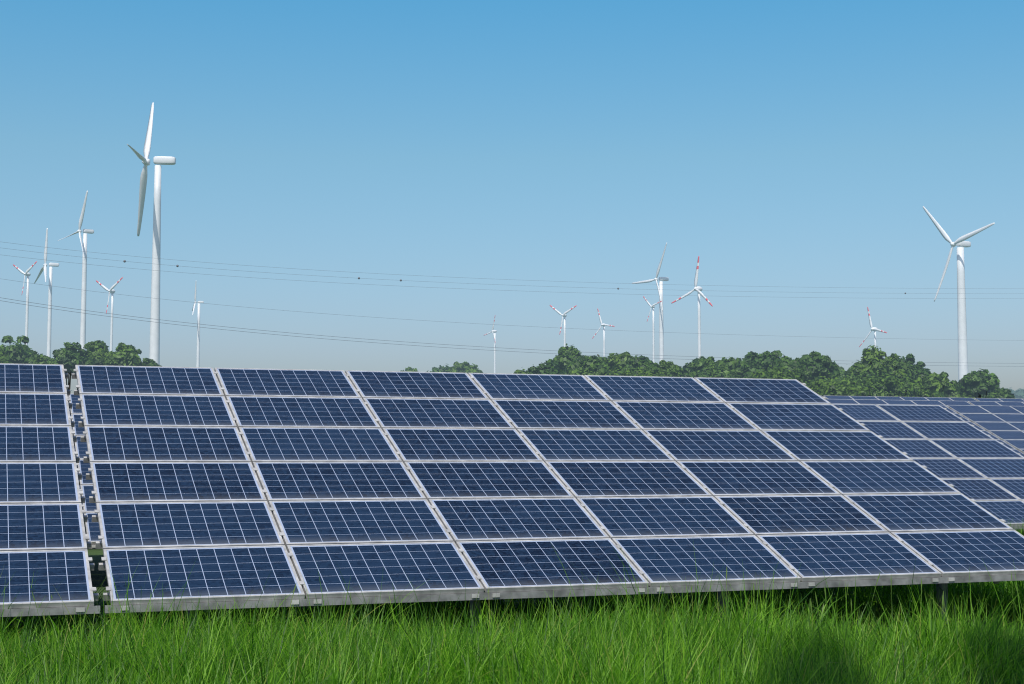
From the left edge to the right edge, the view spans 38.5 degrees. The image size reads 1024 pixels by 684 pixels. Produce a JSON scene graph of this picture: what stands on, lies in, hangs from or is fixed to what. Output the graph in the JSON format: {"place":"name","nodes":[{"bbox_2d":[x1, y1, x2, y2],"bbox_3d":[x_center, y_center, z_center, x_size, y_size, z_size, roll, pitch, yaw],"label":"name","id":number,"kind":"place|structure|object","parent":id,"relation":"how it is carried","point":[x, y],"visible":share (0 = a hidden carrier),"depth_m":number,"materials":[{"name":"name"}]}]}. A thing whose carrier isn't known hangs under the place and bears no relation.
{"place":"outdoors","nodes":[
{"label":"outdoors","id":0,"kind":"place"},
{"bbox_2d":[0,242,1023,366],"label":"power line wires","id":1,"kind":"object","parent":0,"point":[124,261],"visible":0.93,"depth_m":311.65,"materials":[{"name":"black metal"}]},
{"bbox_2d":[0,449,1023,683],"bbox_3d":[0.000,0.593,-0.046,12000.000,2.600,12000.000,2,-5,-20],"label":"ground","id":2,"kind":"structure","parent":0,"point":[96,555],"depth_m":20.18,"materials":[{"name":"green plant"}]},
{"bbox_2d":[0,348,13,363],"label":"tree","id":3,"kind":"object","parent":2,"relation":"on","point":[5,358],"visible":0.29,"depth_m":206.34,"materials":[{"name":"green plant"}]},
{"bbox_2d":[0,335,38,363],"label":"tree","id":4,"kind":"object","parent":2,"relation":"on","point":[18,353],"visible":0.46,"depth_m":210.35,"materials":[{"name":"green plant"}]},
{"bbox_2d":[13,261,36,345],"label":"wind turbine","id":5,"kind":"object","parent":2,"relation":"on","point":[26,273],"visible":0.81,"depth_m":575.20,"materials":[{"name":"white metal"}]},
{"bbox_2d":[30,354,54,363],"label":"tree","id":6,"kind":"object","parent":2,"relation":"on","point":[41,359],"visible":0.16,"depth_m":205.67,"materials":[{"name":"green plant"}]},
{"bbox_2d":[34,228,58,356],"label":"wind turbine","id":7,"kind":"object","parent":2,"relation":"on","point":[44,268],"visible":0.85,"depth_m":624.98,"materials":[{"name":"white metal"}]},
{"bbox_2d":[0,363,99,616],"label":"solar table","id":8,"kind":"object","parent":2,"relation":"on","point":[43,518],"visible":1,"depth_m":13.99,"materials":[{"name":"glass"},{"name":"silicon"},{"name":"aluminium"}]},
{"bbox_2d":[46,342,94,395],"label":"tree","id":9,"kind":"object","parent":2,"relation":"on","point":[69,357],"visible":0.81,"depth_m":200.55,"materials":[{"name":"green plant"}]},
{"bbox_2d":[58,191,93,350],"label":"wind turbine","id":10,"kind":"object","parent":2,"relation":"on","point":[83,299],"visible":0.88,"depth_m":562.65,"materials":[{"name":"white metal"}]},
{"bbox_2d":[83,340,108,364],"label":"tree","id":11,"kind":"object","parent":2,"relation":"on","point":[97,350],"visible":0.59,"depth_m":206.77,"materials":[{"name":"green plant"}]},
{"bbox_2d":[96,277,122,350],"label":"wind turbine","id":12,"kind":"object","parent":2,"relation":"on","point":[111,290],"visible":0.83,"depth_m":634.82,"materials":[{"name":"white metal"}]},
{"bbox_2d":[104,342,146,365],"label":"tree","id":13,"kind":"object","parent":2,"relation":"on","point":[123,354],"visible":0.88,"depth_m":202.04,"materials":[{"name":"green plant"}]},
{"bbox_2d":[127,102,175,364],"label":"wind turbine","id":14,"kind":"object","parent":2,"relation":"on","point":[154,346],"visible":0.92,"depth_m":493.48,"materials":[{"name":"white metal"}]},
{"bbox_2d":[143,358,161,366],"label":"tree","id":15,"kind":"object","parent":2,"relation":"on","point":[150,362],"visible":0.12,"depth_m":211.88,"materials":[{"name":"green plant"}]},
{"bbox_2d":[67,394,281,548],"bbox_3d":[-3.811,2.488,24.466,10.100,3.378,5.618,2,-5,-20],"label":"solar table","id":16,"kind":"object","parent":2,"relation":"on","point":[92,528],"visible":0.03,"depth_m":22.78,"materials":[{"name":"glass"},{"name":"silicon"},{"name":"aluminium"}]},
{"bbox_2d":[192,283,203,366],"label":"wind turbine","id":17,"kind":"object","parent":2,"relation":"on","point":[198,340],"visible":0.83,"depth_m":681.41,"materials":[{"name":"white metal"}]},
{"bbox_2d":[401,366,416,371],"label":"tree","id":18,"kind":"object","parent":2,"relation":"on","point":[408,369],"visible":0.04,"depth_m":358.93,"materials":[{"name":"green plant"}]},
{"bbox_2d":[427,363,450,371],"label":"tree","id":19,"kind":"object","parent":2,"relation":"on","point":[440,369],"visible":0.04,"depth_m":334.60,"materials":[{"name":"green plant"}]},
{"bbox_2d":[445,361,482,372],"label":"tree","id":20,"kind":"object","parent":2,"relation":"on","point":[463,367],"visible":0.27,"depth_m":328.26,"materials":[{"name":"green plant"}]},
{"bbox_2d":[485,317,496,372],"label":"wind turbine","id":21,"kind":"object","parent":2,"relation":"on","point":[494,332],"visible":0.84,"depth_m":842.20,"materials":[{"name":"white metal"}]},
{"bbox_2d":[513,369,531,373],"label":"tree","id":22,"kind":"object","parent":2,"relation":"on","point":[520,371],"visible":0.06,"depth_m":205.61,"materials":[{"name":"green plant"}]},
{"bbox_2d":[71,365,1023,631],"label":"solar table","id":23,"kind":"object","parent":2,"relation":"on","point":[461,485],"visible":0.98,"depth_m":15.88,"materials":[{"name":"glass"},{"name":"silicon"},{"name":"aluminium"}]},
{"bbox_2d":[527,361,568,374],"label":"tree","id":24,"kind":"object","parent":2,"relation":"on","point":[548,366],"visible":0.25,"depth_m":182.85,"materials":[{"name":"green plant"}]},
{"bbox_2d":[550,305,576,346],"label":"wind turbine","id":25,"kind":"object","parent":2,"relation":"on","point":[564,315],"visible":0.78,"depth_m":746.14,"materials":[{"name":"white metal"}]},
{"bbox_2d":[546,343,585,373],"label":"tree","id":26,"kind":"object","parent":2,"relation":"on","point":[565,356],"visible":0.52,"depth_m":207.80,"materials":[{"name":"green plant"}]},
{"bbox_2d":[565,354,615,375],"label":"tree","id":27,"kind":"object","parent":2,"relation":"on","point":[588,365],"visible":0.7,"depth_m":186.77,"materials":[{"name":"green plant"}]},
{"bbox_2d":[592,309,614,356],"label":"wind turbine","id":28,"kind":"object","parent":2,"relation":"on","point":[603,324],"visible":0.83,"depth_m":800.81,"materials":[{"name":"white metal"}]},
{"bbox_2d":[605,351,634,375],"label":"tree","id":29,"kind":"object","parent":2,"relation":"on","point":[620,358],"visible":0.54,"depth_m":199.37,"materials":[{"name":"green plant"}]},
{"bbox_2d":[599,360,668,376],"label":"tree","id":30,"kind":"object","parent":2,"relation":"on","point":[628,372],"visible":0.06,"depth_m":164.93,"materials":[{"name":"green plant"}]},
{"bbox_2d":[619,355,657,375],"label":"tree","id":31,"kind":"object","parent":2,"relation":"on","point":[641,360],"visible":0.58,"depth_m":190.65,"materials":[{"name":"green plant"}]},
{"bbox_2d":[632,243,668,361],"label":"wind turbine","id":32,"kind":"object","parent":2,"relation":"on","point":[661,325],"visible":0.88,"depth_m":717.53,"materials":[{"name":"white metal"}]},
{"bbox_2d":[643,296,661,362],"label":"wind turbine","id":33,"kind":"object","parent":2,"relation":"on","point":[653,341],"visible":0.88,"depth_m":701.54,"materials":[{"name":"white metal"}]},
{"bbox_2d":[652,359,682,376],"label":"tree","id":34,"kind":"object","parent":2,"relation":"on","point":[673,369],"visible":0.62,"depth_m":191.34,"materials":[{"name":"green plant"}]},
{"bbox_2d":[671,256,712,358],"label":"wind turbine","id":35,"kind":"object","parent":2,"relation":"on","point":[696,287],"visible":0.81,"depth_m":697.78,"materials":[{"name":"white metal"}]},
{"bbox_2d":[682,356,714,376],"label":"tree","id":36,"kind":"object","parent":2,"relation":"on","point":[696,365],"visible":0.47,"depth_m":201.91,"materials":[{"name":"green plant"}]},
{"bbox_2d":[684,370,729,377],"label":"tree","id":37,"kind":"object","parent":2,"relation":"on","point":[707,375],"depth_m":193.72,"materials":[{"name":"green plant"}]},
{"bbox_2d":[700,365,742,377],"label":"tree","id":38,"kind":"object","parent":2,"relation":"on","point":[716,371],"visible":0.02,"depth_m":197.09,"materials":[{"name":"green plant"}]},
{"bbox_2d":[702,357,748,377],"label":"tree","id":39,"kind":"object","parent":2,"relation":"on","point":[724,364],"visible":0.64,"depth_m":197.53,"materials":[{"name":"green plant"}]},
{"bbox_2d":[706,368,776,378],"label":"tree","id":40,"kind":"object","parent":2,"relation":"on","point":[762,376],"visible":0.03,"depth_m":166.47,"materials":[{"name":"green plant"}]},
{"bbox_2d":[735,355,750,364],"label":"tree","id":41,"kind":"object","parent":2,"relation":"on","point":[745,358],"visible":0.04,"depth_m":209.89,"materials":[{"name":"green plant"}]},
{"bbox_2d":[743,350,783,377],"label":"tree","id":42,"kind":"object","parent":2,"relation":"on","point":[764,360],"visible":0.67,"depth_m":192.48,"materials":[{"name":"green plant"}]},
{"bbox_2d":[751,362,824,395],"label":"tree","id":43,"kind":"object","parent":2,"relation":"on","point":[779,372],"visible":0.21,"depth_m":167.45,"materials":[{"name":"green plant"}]},
{"bbox_2d":[772,355,811,382],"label":"tree","id":44,"kind":"object","parent":2,"relation":"on","point":[787,362],"visible":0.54,"depth_m":184.53,"materials":[{"name":"green plant"}]},
{"bbox_2d":[799,351,840,382],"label":"tree","id":45,"kind":"object","parent":2,"relation":"on","point":[816,363],"visible":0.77,"depth_m":188.76,"materials":[{"name":"green plant"}]},
{"bbox_2d":[805,376,852,395],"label":"tree","id":46,"kind":"object","parent":2,"relation":"on","point":[814,387],"visible":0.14,"depth_m":168.59,"materials":[{"name":"green plant"}]},
{"bbox_2d":[809,373,873,396],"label":"tree","id":47,"kind":"object","parent":2,"relation":"on","point":[833,385],"visible":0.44,"depth_m":166.33,"materials":[{"name":"green plant"}]},
{"bbox_2d":[838,366,844,376],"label":"tree","id":48,"kind":"object","parent":2,"relation":"on","point":[841,369],"visible":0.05,"depth_m":257.82,"materials":[{"name":"green plant"}]},
{"bbox_2d":[859,307,886,346],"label":"wind turbine","id":49,"kind":"object","parent":2,"relation":"on","point":[874,329],"visible":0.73,"depth_m":829.04,"materials":[{"name":"white metal"}]},
{"bbox_2d":[835,367,913,392],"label":"tree","id":50,"kind":"object","parent":2,"relation":"on","point":[852,377],"visible":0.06,"depth_m":173.55,"materials":[{"name":"green plant"}]},
{"bbox_2d":[845,345,912,381],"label":"tree","id":51,"kind":"object","parent":2,"relation":"on","point":[873,359],"visible":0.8,"depth_m":189.37,"materials":[{"name":"green plant"}]},
{"bbox_2d":[850,368,933,396],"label":"tree","id":52,"kind":"object","parent":2,"relation":"on","point":[886,381],"visible":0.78,"depth_m":168.19,"materials":[{"name":"green plant"}]},
{"bbox_2d":[824,396,976,404],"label":"solar table","id":53,"kind":"object","parent":2,"relation":"on","point":[900,398],"visible":0.09,"depth_m":83.30,"materials":[{"name":"glass"}]},
{"bbox_2d":[897,353,930,380],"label":"tree","id":54,"kind":"object","parent":2,"relation":"on","point":[917,369],"visible":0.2,"depth_m":197.46,"materials":[{"name":"green plant"}]},
{"bbox_2d":[826,399,1014,447],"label":"solar table","id":55,"kind":"object","parent":2,"relation":"on","point":[865,401],"visible":0.09,"depth_m":72.87,"materials":[{"name":"glass"}]},
{"bbox_2d":[831,403,1023,456],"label":"solar table","id":56,"kind":"object","parent":2,"relation":"on","point":[983,430],"visible":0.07,"depth_m":61.43,"materials":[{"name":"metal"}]},
{"bbox_2d":[833,404,1023,528],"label":"solar table","id":57,"kind":"object","parent":2,"relation":"on","point":[981,468],"visible":0.17,"depth_m":29.54,"materials":[{"name":"glass"},{"name":"silicon"},{"name":"aluminium"}]},
{"bbox_2d":[918,391,945,396],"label":"tree","id":58,"kind":"object","parent":2,"relation":"on","point":[937,395],"visible":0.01,"depth_m":176.69,"materials":[{"name":"green plant"}]},
{"bbox_2d":[914,371,958,394],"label":"tree","id":59,"kind":"object","parent":2,"relation":"on","point":[934,382],"visible":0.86,"depth_m":188.40,"materials":[{"name":"green plant"}]},
{"bbox_2d":[923,206,994,380],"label":"wind turbine","id":60,"kind":"object","parent":2,"relation":"on","point":[961,243],"visible":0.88,"depth_m":667.42,"materials":[{"name":"white metal"}]},
{"bbox_2d":[943,380,974,398],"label":"tree","id":61,"kind":"object","parent":2,"relation":"on","point":[956,394],"visible":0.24,"depth_m":199.17,"materials":[{"name":"green plant"}]},
{"bbox_2d":[958,368,1000,397],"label":"tree","id":62,"kind":"object","parent":2,"relation":"on","point":[977,384],"visible":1,"depth_m":190.19,"materials":[{"name":"green plant"}]},
{"bbox_2d":[946,405,1023,453],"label":"solar table","id":63,"kind":"object","parent":2,"relation":"on","point":[1005,424],"visible":0.96,"depth_m":62.68,"materials":[{"name":"glass"},{"name":"silicon"},{"name":"aluminium"}]},
{"bbox_2d":[967,401,1023,405],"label":"solar panel","id":64,"kind":"object","parent":2,"relation":"on","point":[991,403],"visible":0.17,"depth_m":74.93,"materials":[{"name":"glass"}]},
{"bbox_2d":[974,398,1023,401],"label":"solar table","id":65,"kind":"object","parent":2,"relation":"on","point":[1000,399],"visible":0.22,"depth_m":85.69,"materials":[{"name":"glass"}]},
{"bbox_2d":[986,387,1015,398],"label":"tree","id":66,"kind":"object","parent":2,"relation":"on","point":[1005,393],"visible":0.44,"depth_m":199.52,"materials":[{"name":"green plant"}]},
{"bbox_2d":[1005,388,1023,398],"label":"tree","id":67,"kind":"object","parent":2,"relation":"on","point":[1019,393],"visible":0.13,"depth_m":658.72,"materials":[{"name":"green plant"}]},
{"bbox_2d":[0,0,1023,393],"label":"sky","id":68,"kind":"structure","parent":0,"point":[797,149],"materials":[{"name":"blue"}]}
]}

